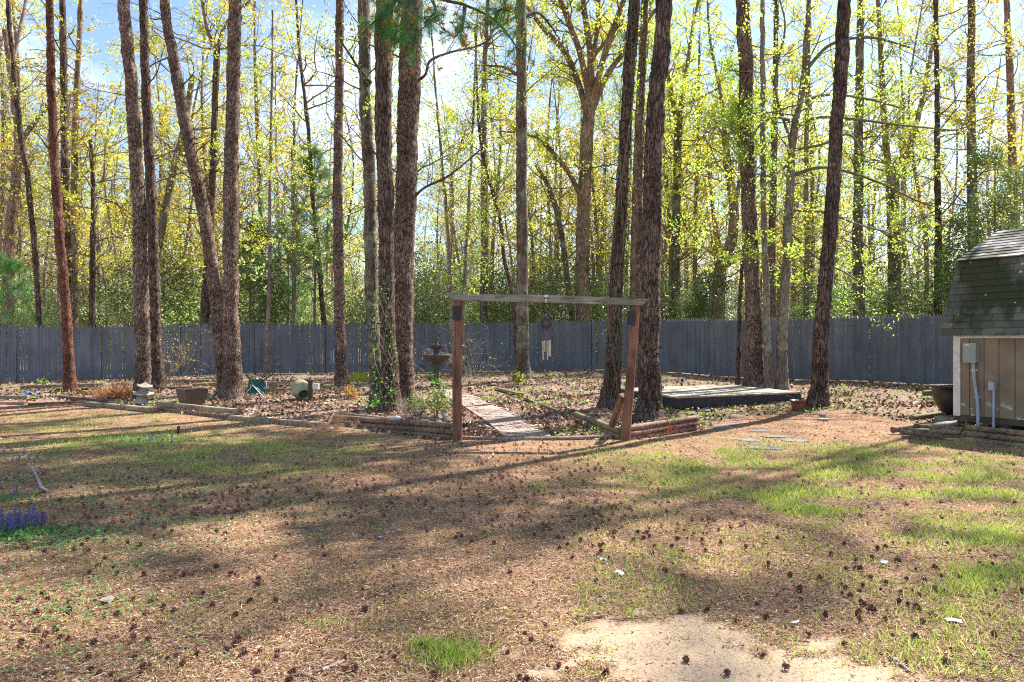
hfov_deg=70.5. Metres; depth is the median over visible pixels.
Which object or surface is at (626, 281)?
bare tree
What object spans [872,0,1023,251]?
forest tree
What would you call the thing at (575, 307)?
leafy shrub
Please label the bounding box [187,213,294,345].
holly tree
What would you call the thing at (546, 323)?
wind chime
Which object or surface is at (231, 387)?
pine tree
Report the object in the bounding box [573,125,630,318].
forest tree
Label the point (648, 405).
pine tree
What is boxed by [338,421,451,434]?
log
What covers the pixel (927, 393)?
log
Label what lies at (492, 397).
weeds
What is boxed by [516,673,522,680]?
pine cone
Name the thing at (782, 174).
bare tree
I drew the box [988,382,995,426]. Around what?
outlet box
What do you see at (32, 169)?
forest tree
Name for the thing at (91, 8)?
sky
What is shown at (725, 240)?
slender tree
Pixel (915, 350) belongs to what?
picket fence
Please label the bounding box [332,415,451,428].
log
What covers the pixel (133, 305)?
leafy shrub
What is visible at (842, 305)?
leafy shrub
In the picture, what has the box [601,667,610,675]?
pine cone
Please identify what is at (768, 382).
maple tree
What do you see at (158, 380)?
pine tree
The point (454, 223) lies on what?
bare tree
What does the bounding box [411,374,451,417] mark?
weed plant
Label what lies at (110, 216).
slender tree
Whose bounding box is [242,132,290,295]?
bare tree
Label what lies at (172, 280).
evergreen shrub
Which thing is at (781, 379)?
maple tree
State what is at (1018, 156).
bare tree
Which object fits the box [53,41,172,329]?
slender tree
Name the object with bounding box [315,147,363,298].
forest tree
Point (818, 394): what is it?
pine tree
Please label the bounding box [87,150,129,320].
bare tree
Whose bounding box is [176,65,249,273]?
forest tree
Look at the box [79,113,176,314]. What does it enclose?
forest tree
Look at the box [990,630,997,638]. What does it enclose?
pine cone
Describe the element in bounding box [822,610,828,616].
pine cone
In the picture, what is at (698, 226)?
slender tree
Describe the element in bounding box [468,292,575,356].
leafy shrub
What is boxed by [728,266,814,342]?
twiggy shrub
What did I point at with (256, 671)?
pine cone
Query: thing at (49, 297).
twiggy shrub
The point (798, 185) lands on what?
forest tree
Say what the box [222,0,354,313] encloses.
slender tree
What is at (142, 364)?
pine tree
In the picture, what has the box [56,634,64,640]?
pine cone
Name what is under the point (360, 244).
bare tree
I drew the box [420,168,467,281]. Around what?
bare tree
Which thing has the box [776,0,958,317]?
forest tree
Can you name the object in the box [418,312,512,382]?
twiggy bush
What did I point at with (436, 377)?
weed plant
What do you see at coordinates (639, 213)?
pine tree
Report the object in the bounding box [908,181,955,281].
forest tree
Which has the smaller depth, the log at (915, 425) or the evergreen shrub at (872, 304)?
the log at (915, 425)
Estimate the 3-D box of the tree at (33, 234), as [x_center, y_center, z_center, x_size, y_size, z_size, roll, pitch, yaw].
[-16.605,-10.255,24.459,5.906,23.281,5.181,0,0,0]
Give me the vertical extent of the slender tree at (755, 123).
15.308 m
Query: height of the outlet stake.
0.480 m
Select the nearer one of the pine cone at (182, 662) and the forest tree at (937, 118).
the pine cone at (182, 662)
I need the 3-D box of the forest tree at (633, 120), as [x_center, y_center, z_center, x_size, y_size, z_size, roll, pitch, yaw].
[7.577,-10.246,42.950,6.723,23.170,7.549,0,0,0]
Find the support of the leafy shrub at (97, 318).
on the ground at (658, 650)
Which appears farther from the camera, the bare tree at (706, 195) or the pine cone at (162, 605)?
the bare tree at (706, 195)
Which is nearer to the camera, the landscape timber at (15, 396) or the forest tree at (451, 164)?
the landscape timber at (15, 396)
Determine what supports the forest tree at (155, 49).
on the ground at (658, 650)
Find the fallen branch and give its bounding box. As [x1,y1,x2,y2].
[28,462,50,491]
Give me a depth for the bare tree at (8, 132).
40.26 m
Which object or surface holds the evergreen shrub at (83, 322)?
on the ground at (658, 650)
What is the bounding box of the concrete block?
[934,415,954,421]
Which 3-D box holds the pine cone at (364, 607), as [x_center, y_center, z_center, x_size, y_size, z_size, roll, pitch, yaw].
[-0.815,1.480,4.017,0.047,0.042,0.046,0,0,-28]
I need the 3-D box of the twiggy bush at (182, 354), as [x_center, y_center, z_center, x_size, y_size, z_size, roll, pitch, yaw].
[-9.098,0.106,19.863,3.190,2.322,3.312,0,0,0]
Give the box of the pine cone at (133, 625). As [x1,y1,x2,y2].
[130,622,138,630]
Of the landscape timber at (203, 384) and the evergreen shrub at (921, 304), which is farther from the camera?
the evergreen shrub at (921, 304)
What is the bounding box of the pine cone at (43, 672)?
[41,670,47,676]
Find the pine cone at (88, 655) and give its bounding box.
[85,653,91,659]
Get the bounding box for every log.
[331,412,390,418]
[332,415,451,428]
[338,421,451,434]
[353,426,452,439]
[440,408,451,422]
[462,434,611,439]
[495,387,522,396]
[522,397,561,412]
[573,411,620,433]
[585,422,620,439]
[630,420,698,435]
[630,425,697,439]
[631,415,698,430]
[890,424,913,432]
[900,429,943,439]
[901,435,960,440]
[908,428,960,434]
[909,411,947,420]
[913,423,963,431]
[922,390,931,395]
[927,420,975,426]
[961,436,1023,446]
[963,430,1023,442]
[964,425,1023,436]
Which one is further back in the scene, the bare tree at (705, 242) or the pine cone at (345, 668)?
the bare tree at (705, 242)
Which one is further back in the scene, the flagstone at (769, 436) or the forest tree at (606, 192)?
the forest tree at (606, 192)
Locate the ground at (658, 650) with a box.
[0,348,1023,681]
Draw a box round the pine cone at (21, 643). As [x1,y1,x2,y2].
[16,642,24,647]
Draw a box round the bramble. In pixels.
[395,395,423,418]
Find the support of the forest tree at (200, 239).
on the ground at (658, 650)
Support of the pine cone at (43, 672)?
on the ground at (658, 650)
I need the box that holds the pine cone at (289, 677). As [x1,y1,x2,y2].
[284,674,293,681]
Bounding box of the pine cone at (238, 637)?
[234,633,242,640]
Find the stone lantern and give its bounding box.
[133,382,153,403]
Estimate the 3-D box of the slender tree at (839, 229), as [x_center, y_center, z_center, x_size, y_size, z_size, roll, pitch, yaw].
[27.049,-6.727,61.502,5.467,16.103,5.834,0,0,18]
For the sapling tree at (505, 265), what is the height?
11.399 m
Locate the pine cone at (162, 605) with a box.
[159,603,166,609]
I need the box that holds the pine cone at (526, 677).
[522,674,529,681]
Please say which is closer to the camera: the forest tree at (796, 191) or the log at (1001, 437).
the log at (1001, 437)
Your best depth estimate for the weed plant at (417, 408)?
13.63 m
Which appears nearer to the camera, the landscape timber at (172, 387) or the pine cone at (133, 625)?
the pine cone at (133, 625)
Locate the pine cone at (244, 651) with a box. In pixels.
[240,648,248,656]
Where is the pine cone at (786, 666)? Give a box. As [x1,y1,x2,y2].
[782,663,790,669]
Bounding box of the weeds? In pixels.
[1,371,1023,435]
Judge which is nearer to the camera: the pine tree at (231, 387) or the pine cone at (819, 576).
the pine cone at (819, 576)
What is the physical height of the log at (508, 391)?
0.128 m
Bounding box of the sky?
[0,0,1023,324]
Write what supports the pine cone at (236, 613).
on the ground at (658, 650)
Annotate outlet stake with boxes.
[308,380,318,400]
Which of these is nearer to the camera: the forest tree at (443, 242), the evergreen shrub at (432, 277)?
the evergreen shrub at (432, 277)
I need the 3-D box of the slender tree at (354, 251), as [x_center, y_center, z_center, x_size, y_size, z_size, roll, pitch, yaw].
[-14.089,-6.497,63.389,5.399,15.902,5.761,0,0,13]
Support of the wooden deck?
on the ground at (658, 650)
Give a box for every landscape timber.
[0,395,30,398]
[0,401,27,404]
[20,383,104,388]
[28,401,85,405]
[54,395,105,402]
[55,387,99,391]
[85,402,158,411]
[155,401,241,414]
[158,407,229,418]
[161,386,191,388]
[167,379,210,382]
[192,382,215,385]
[227,415,326,427]
[264,382,276,385]
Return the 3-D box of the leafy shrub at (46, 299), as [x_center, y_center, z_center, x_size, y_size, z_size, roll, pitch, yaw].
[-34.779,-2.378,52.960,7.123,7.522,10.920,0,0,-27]
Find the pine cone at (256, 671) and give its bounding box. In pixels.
[254,668,260,673]
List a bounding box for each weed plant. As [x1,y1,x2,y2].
[31,373,48,383]
[361,399,378,408]
[399,391,438,415]
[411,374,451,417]
[423,368,444,385]
[507,370,525,383]
[917,387,932,399]
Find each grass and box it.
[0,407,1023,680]
[73,379,139,398]
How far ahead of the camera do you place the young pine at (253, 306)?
33.76 m
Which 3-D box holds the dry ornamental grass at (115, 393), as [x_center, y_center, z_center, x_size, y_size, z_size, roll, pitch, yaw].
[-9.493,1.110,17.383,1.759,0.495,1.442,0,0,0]
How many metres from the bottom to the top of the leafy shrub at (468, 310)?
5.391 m
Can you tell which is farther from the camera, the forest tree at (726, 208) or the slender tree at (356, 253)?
the slender tree at (356, 253)
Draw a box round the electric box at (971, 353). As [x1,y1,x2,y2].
[963,343,979,425]
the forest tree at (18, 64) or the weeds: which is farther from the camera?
the forest tree at (18, 64)
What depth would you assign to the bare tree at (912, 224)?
49.28 m
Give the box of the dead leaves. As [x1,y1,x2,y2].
[0,369,1023,439]
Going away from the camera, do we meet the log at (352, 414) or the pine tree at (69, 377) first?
the log at (352, 414)
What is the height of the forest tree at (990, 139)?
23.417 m
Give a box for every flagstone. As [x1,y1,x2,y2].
[713,426,734,428]
[735,438,760,441]
[745,446,784,449]
[750,429,770,431]
[760,435,787,437]
[782,439,809,441]
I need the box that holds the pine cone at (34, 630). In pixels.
[31,627,39,634]
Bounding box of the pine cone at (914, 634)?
[911,632,919,639]
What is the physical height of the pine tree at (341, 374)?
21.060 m
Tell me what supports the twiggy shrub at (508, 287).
on the ground at (658, 650)
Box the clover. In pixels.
[0,418,588,677]
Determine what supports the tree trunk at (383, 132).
on the ground at (658, 650)
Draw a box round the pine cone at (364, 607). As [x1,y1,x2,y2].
[361,604,368,611]
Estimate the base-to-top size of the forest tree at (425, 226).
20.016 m
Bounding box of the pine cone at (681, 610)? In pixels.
[678,607,684,613]
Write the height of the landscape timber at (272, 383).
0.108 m
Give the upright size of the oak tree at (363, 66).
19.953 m
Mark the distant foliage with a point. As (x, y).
(569, 265)
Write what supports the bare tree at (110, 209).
on the ground at (658, 650)
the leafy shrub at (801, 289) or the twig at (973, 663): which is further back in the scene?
the leafy shrub at (801, 289)
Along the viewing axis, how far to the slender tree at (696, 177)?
33.98 m
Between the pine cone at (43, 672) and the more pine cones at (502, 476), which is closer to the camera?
the pine cone at (43, 672)
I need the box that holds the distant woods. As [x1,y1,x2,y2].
[20,234,922,335]
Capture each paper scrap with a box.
[99,596,114,602]
[944,618,961,622]
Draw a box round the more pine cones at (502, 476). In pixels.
[0,431,1016,529]
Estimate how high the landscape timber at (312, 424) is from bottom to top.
0.106 m
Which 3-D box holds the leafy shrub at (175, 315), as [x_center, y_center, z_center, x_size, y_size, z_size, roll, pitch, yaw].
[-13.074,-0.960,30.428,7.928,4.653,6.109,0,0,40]
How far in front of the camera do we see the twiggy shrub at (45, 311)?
29.05 m
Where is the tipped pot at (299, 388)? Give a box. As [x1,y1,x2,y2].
[291,379,307,399]
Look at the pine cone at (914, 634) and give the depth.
3.64 m
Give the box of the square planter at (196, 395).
[174,387,208,404]
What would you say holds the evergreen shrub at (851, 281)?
on the ground at (658, 650)
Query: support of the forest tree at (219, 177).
on the ground at (658, 650)
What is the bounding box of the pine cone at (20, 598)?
[16,595,23,601]
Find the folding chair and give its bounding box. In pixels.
[243,372,275,396]
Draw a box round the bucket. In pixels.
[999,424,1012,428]
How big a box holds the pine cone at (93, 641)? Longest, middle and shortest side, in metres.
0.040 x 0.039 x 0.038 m
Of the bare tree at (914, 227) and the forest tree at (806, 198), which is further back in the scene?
the bare tree at (914, 227)
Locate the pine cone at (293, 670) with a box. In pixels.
[288,666,296,674]
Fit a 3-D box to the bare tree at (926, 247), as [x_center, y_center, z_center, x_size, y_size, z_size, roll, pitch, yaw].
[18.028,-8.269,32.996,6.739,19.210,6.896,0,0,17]
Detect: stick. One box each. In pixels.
[297,672,320,681]
[322,659,344,671]
[573,614,607,618]
[889,655,910,672]
[930,587,972,596]
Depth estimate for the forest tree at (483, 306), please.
30.89 m
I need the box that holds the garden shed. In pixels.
[939,228,1023,429]
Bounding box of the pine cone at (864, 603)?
[861,600,868,606]
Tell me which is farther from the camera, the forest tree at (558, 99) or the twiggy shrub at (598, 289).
the forest tree at (558, 99)
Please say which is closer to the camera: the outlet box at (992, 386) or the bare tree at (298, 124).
the outlet box at (992, 386)
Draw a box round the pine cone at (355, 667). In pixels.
[351,663,358,671]
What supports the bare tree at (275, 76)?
on the ground at (658, 650)
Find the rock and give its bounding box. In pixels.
[391,415,400,418]
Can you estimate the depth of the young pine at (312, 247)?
29.67 m
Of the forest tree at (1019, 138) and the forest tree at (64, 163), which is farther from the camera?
the forest tree at (1019, 138)
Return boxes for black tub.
[930,384,954,415]
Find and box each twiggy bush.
[125,312,211,385]
[413,339,489,375]
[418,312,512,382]
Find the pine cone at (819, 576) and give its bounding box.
[816,574,823,580]
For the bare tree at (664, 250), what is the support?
on the ground at (658, 650)
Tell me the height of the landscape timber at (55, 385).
0.161 m
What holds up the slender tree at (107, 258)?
on the ground at (658, 650)
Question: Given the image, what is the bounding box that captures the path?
[436,389,550,436]
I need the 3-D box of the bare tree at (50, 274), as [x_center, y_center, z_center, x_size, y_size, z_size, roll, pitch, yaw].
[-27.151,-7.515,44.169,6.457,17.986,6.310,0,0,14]
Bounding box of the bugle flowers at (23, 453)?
[0,445,123,460]
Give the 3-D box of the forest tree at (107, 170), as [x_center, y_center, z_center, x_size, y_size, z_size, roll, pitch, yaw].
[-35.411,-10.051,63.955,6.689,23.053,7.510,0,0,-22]
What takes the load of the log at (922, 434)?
on the log at (944, 438)
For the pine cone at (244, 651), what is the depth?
3.45 m
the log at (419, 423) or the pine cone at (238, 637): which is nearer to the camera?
the pine cone at (238, 637)
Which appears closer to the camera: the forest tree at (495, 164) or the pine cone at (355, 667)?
the pine cone at (355, 667)
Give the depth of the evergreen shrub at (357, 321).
44.36 m
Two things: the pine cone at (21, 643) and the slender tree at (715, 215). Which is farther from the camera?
the slender tree at (715, 215)
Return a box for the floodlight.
[679,377,684,385]
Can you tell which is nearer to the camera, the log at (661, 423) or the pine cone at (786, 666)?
the pine cone at (786, 666)
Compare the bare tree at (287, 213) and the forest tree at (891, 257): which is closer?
the forest tree at (891, 257)
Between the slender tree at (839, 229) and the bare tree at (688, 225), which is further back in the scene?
the slender tree at (839, 229)
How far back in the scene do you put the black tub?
12.77 m
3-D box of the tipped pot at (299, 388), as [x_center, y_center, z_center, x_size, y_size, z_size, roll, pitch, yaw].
[-4.930,1.136,16.984,0.443,0.467,0.546,0,0,-36]
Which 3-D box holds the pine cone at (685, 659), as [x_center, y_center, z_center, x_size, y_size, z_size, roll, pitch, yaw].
[0.812,1.482,3.382,0.040,0.042,0.038,0,0,12]
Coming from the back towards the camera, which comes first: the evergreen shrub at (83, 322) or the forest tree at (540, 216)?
the forest tree at (540, 216)
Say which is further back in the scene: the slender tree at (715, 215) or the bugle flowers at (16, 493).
the slender tree at (715, 215)
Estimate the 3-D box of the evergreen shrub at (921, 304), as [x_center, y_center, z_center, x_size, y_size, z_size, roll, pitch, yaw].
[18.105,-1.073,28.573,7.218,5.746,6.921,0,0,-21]
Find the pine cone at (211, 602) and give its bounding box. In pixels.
[209,600,215,606]
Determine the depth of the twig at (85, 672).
3.26 m
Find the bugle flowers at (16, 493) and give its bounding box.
[0,485,59,500]
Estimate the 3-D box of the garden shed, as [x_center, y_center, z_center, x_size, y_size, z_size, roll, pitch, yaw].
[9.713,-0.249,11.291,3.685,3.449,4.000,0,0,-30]
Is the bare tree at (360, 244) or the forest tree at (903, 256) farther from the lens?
the bare tree at (360, 244)
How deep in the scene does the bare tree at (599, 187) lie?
46.22 m
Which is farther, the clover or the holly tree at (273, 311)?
the holly tree at (273, 311)
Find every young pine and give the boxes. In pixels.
[0,248,60,343]
[238,229,273,319]
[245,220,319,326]
[258,138,355,368]
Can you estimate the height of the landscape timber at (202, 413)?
0.118 m
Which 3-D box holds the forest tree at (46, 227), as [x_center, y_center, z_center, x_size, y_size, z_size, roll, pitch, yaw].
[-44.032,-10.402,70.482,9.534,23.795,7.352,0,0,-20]
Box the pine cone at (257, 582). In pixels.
[254,580,261,585]
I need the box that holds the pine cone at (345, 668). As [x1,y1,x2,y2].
[341,664,349,672]
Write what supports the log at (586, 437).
on the ground at (658, 650)
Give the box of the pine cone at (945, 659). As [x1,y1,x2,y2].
[942,657,950,664]
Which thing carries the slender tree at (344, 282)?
on the ground at (658, 650)
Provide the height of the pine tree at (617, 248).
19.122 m
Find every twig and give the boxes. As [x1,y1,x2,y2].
[66,670,109,673]
[177,633,210,637]
[191,596,225,597]
[205,636,225,638]
[290,665,335,667]
[561,514,582,515]
[609,616,645,619]
[771,638,809,642]
[957,659,1011,673]
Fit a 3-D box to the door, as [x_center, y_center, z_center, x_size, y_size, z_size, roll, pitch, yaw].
[7.366,0.190,11.680,0.008,0.318,0.198,0,0,-30]
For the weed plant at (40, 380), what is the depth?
22.61 m
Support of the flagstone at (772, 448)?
on the ground at (658, 650)
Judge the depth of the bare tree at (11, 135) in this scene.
38.55 m
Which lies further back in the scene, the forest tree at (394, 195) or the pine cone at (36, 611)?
the forest tree at (394, 195)
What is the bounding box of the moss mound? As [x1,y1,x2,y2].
[349,372,368,381]
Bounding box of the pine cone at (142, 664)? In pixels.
[138,661,146,668]
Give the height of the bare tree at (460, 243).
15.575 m
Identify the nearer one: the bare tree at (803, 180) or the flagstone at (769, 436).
the flagstone at (769, 436)
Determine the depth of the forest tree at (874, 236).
77.48 m
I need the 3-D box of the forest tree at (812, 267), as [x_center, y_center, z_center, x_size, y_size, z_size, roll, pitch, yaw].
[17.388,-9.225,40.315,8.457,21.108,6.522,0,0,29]
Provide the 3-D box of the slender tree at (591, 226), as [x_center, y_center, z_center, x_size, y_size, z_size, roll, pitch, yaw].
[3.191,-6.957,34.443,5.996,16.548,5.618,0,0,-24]
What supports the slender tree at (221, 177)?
on the ground at (658, 650)
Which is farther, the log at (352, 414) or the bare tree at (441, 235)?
the bare tree at (441, 235)
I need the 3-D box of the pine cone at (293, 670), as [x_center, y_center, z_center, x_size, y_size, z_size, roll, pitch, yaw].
[-0.983,1.485,3.255,0.043,0.046,0.044,0,0,12]
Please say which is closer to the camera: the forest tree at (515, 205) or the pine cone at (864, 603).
the pine cone at (864, 603)
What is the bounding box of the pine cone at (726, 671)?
[723,668,731,675]
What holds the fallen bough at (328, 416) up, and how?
on the ground at (658, 650)
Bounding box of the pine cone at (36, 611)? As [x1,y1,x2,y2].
[33,608,40,614]
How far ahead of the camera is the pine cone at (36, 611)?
3.97 m
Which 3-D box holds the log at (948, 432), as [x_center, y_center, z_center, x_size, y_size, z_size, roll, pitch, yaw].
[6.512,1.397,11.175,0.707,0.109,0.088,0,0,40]
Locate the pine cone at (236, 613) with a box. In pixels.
[232,610,238,616]
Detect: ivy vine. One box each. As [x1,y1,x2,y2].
[370,277,396,404]
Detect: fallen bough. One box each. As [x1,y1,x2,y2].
[291,412,361,440]
[311,405,350,429]
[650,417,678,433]
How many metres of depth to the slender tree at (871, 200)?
51.71 m
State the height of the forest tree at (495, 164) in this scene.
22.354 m
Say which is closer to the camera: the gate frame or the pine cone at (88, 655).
the pine cone at (88, 655)
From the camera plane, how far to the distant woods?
129.95 m
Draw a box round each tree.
[0,0,80,290]
[0,0,91,346]
[0,0,93,348]
[0,0,121,321]
[0,0,141,324]
[0,16,39,211]
[0,21,59,269]
[0,56,49,253]
[0,61,82,288]
[0,74,87,322]
[0,88,80,306]
[0,88,205,327]
[0,115,51,294]
[1,0,184,327]
[16,76,103,326]
[17,65,111,323]
[18,114,80,319]
[21,157,55,284]
[22,164,56,288]
[23,0,91,391]
[28,105,120,298]
[40,102,112,304]
[45,59,132,360]
[47,0,217,389]
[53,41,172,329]
[69,131,108,319]
[77,118,132,326]
[78,19,219,288]
[78,99,127,312]
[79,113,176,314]
[79,127,132,356]
[80,105,128,288]
[80,145,131,315]
[84,155,128,297]
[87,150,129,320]
[101,0,216,278]
[102,0,257,395]
[106,0,308,371]
[111,61,221,305]
[112,33,249,365]
[115,24,280,285]
[117,0,154,398]
[125,114,220,300]
[127,0,279,260]
[138,0,262,274]
[161,0,303,309]
[166,142,223,299]
[172,121,243,296]
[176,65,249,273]
[185,92,253,291]
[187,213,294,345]
[192,122,254,288]
[195,103,256,277]
[196,0,350,367]
[203,10,330,375]
[208,97,363,324]
[214,118,267,295]
[217,0,246,398]
[219,29,331,290]
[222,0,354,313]
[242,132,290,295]
[243,0,378,325]
[263,99,322,272]
[267,132,355,307]
[273,0,423,406]
[273,134,328,299]
[300,116,361,319]
[301,0,536,409]
[302,177,346,311]
[306,23,376,272]
[306,182,345,315]
[307,127,361,289]
[309,137,361,355]
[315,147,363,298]
[317,0,435,265]
[321,2,439,258]
[321,221,361,322]
[328,178,377,323]
[329,179,377,304]
[331,0,350,386]
[344,91,420,299]
[346,161,394,307]
[349,174,378,298]
[363,131,421,275]
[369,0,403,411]
[371,22,512,377]
[394,106,444,291]
[395,13,545,376]
[414,103,479,286]
[414,139,476,349]
[414,180,472,297]
[415,95,496,348]
[415,190,436,301]
[416,86,497,286]
[417,31,554,368]
[419,184,460,282]
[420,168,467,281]
[420,212,452,292]
[426,0,569,322]
[433,0,572,324]
[433,177,471,285]
[443,214,473,284]
[447,0,603,381]
[453,68,533,292]
[455,175,499,315]
[456,136,512,304]
[462,0,595,321]
[469,81,555,286]
[480,0,654,367]
[480,19,610,277]
[494,52,599,312]
[496,126,551,279]
[496,134,670,321]
[505,8,602,311]
[512,141,565,313]
[514,0,664,358]
[515,186,548,276]
[528,10,662,306]
[528,14,631,319]
[534,26,611,275]
[535,0,736,307]
[551,58,629,270]
[566,110,629,284]
[571,0,705,255]
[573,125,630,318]
[591,0,699,237]
[596,0,738,315]
[597,0,639,408]
[597,38,683,317]
[597,126,630,296]
[613,0,785,320]
[628,56,724,283]
[628,131,704,285]
[629,0,740,314]
[630,51,724,294]
[632,0,672,422]
[632,0,723,313]
[633,0,648,387]
[634,49,722,310]
[635,116,824,384]
[643,0,810,320]
[662,15,779,317]
[662,41,776,292]
[662,84,735,284]
[662,104,700,287]
[663,81,720,286]
[669,72,740,266]
[674,264,736,322]
[677,0,881,388]
[680,144,736,287]
[682,0,882,325]
[682,0,984,389]
[703,155,743,299]
[705,39,817,294]
[707,94,803,312]
[711,0,781,387]
[728,0,896,319]
[735,120,822,272]
[737,51,852,309]
[738,28,853,316]
[739,107,820,275]
[756,33,872,292]
[756,89,850,311]
[757,0,908,307]
[759,122,828,315]
[760,95,828,317]
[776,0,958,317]
[777,155,843,300]
[798,33,886,310]
[800,0,1022,342]
[804,0,850,408]
[806,0,966,317]
[809,165,864,299]
[824,60,901,300]
[827,0,1020,313]
[838,175,881,281]
[839,77,916,284]
[840,0,966,316]
[849,170,887,301]
[865,128,952,286]
[871,79,934,285]
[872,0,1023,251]
[873,128,960,289]
[906,46,991,311]
[906,168,933,279]
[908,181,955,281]
[912,0,1023,290]
[915,138,1023,340]
[917,220,992,322]
[923,51,1023,266]
[945,104,1022,235]
[951,145,997,252]
[966,80,1023,250]
[975,0,1023,223]
[977,105,1023,231]
[982,59,1023,236]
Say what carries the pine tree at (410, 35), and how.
on the ground at (658, 650)
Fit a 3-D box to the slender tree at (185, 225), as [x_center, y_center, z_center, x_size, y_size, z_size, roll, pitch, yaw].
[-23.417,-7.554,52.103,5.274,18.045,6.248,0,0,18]
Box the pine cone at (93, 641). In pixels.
[90,638,97,644]
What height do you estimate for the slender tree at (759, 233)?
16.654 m
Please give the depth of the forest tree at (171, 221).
47.14 m
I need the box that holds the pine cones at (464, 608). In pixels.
[0,460,1023,669]
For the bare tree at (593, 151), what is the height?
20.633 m
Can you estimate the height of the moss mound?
0.283 m
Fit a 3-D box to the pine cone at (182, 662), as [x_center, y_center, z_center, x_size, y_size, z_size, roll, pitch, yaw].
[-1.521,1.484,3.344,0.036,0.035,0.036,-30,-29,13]
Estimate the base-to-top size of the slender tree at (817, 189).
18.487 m
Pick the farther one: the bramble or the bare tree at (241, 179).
the bare tree at (241, 179)
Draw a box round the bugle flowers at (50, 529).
[0,504,113,547]
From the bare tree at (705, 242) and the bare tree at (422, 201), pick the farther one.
the bare tree at (422, 201)
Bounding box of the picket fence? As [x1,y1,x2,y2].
[0,313,952,383]
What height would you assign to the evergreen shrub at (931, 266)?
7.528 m
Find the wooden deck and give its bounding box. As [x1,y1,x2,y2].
[621,385,801,407]
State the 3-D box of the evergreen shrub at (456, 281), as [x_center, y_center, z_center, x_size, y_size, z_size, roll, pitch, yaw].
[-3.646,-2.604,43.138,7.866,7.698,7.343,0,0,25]
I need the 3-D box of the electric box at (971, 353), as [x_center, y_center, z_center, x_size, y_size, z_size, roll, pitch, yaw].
[7.425,0.747,11.687,0.122,1.432,0.245,0,0,-30]
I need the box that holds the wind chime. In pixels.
[537,307,554,359]
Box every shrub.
[0,252,132,357]
[0,254,118,358]
[2,233,125,357]
[20,260,81,342]
[20,260,103,356]
[20,300,115,336]
[21,257,114,327]
[21,268,88,326]
[27,299,111,355]
[52,246,218,321]
[53,256,248,366]
[55,221,198,361]
[68,187,221,344]
[87,259,247,353]
[95,272,199,365]
[100,285,199,364]
[104,271,285,371]
[160,269,332,353]
[215,223,378,359]
[220,213,358,364]
[241,294,347,361]
[244,296,345,356]
[254,300,348,366]
[308,262,364,354]
[317,270,446,358]
[340,382,361,398]
[344,222,479,340]
[347,256,467,368]
[352,223,488,362]
[415,255,516,344]
[417,236,501,353]
[419,222,574,339]
[434,223,560,325]
[442,290,570,350]
[444,263,575,353]
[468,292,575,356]
[476,196,635,366]
[512,238,668,359]
[528,223,629,339]
[528,306,598,365]
[547,286,663,345]
[549,228,692,319]
[590,290,684,347]
[602,256,711,320]
[660,243,761,320]
[662,253,735,316]
[725,236,802,319]
[725,278,776,331]
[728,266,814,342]
[740,215,954,359]
[760,239,852,318]
[763,283,867,339]
[776,261,902,345]
[779,281,886,332]
[793,294,903,360]
[800,232,912,307]
[813,278,944,363]
[832,269,910,314]
[832,272,932,336]
[838,232,971,341]
[842,251,917,316]
[866,227,956,315]
[878,240,955,315]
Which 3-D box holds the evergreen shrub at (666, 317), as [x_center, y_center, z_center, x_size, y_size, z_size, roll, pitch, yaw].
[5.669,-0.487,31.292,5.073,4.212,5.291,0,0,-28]
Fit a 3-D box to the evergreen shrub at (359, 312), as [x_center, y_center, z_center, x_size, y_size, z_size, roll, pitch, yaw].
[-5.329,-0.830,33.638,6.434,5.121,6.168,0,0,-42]
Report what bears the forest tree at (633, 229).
on the ground at (658, 650)
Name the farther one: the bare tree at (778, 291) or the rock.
the bare tree at (778, 291)
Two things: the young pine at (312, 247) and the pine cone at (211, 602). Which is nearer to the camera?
the pine cone at (211, 602)
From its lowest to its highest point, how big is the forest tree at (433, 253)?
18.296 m
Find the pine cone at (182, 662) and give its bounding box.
[179,659,185,665]
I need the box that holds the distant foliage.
[17,183,979,344]
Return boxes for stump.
[176,426,180,433]
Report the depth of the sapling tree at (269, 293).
24.41 m
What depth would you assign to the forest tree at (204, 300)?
27.88 m
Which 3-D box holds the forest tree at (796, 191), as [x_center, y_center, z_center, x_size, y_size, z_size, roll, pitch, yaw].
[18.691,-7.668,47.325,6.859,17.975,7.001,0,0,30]
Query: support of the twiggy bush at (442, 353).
on the ground at (658, 650)
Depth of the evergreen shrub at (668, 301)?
31.43 m
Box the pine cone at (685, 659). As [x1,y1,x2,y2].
[682,654,689,663]
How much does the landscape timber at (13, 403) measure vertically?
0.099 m
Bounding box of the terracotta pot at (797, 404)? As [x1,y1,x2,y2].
[786,395,805,410]
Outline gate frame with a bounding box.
[446,294,648,441]
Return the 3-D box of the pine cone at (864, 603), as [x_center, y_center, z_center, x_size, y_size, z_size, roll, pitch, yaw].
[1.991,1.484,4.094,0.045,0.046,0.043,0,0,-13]
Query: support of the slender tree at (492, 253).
on the ground at (658, 650)
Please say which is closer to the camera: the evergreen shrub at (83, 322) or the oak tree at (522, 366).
the oak tree at (522, 366)
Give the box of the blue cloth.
[21,391,39,394]
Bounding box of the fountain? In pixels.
[422,337,450,385]

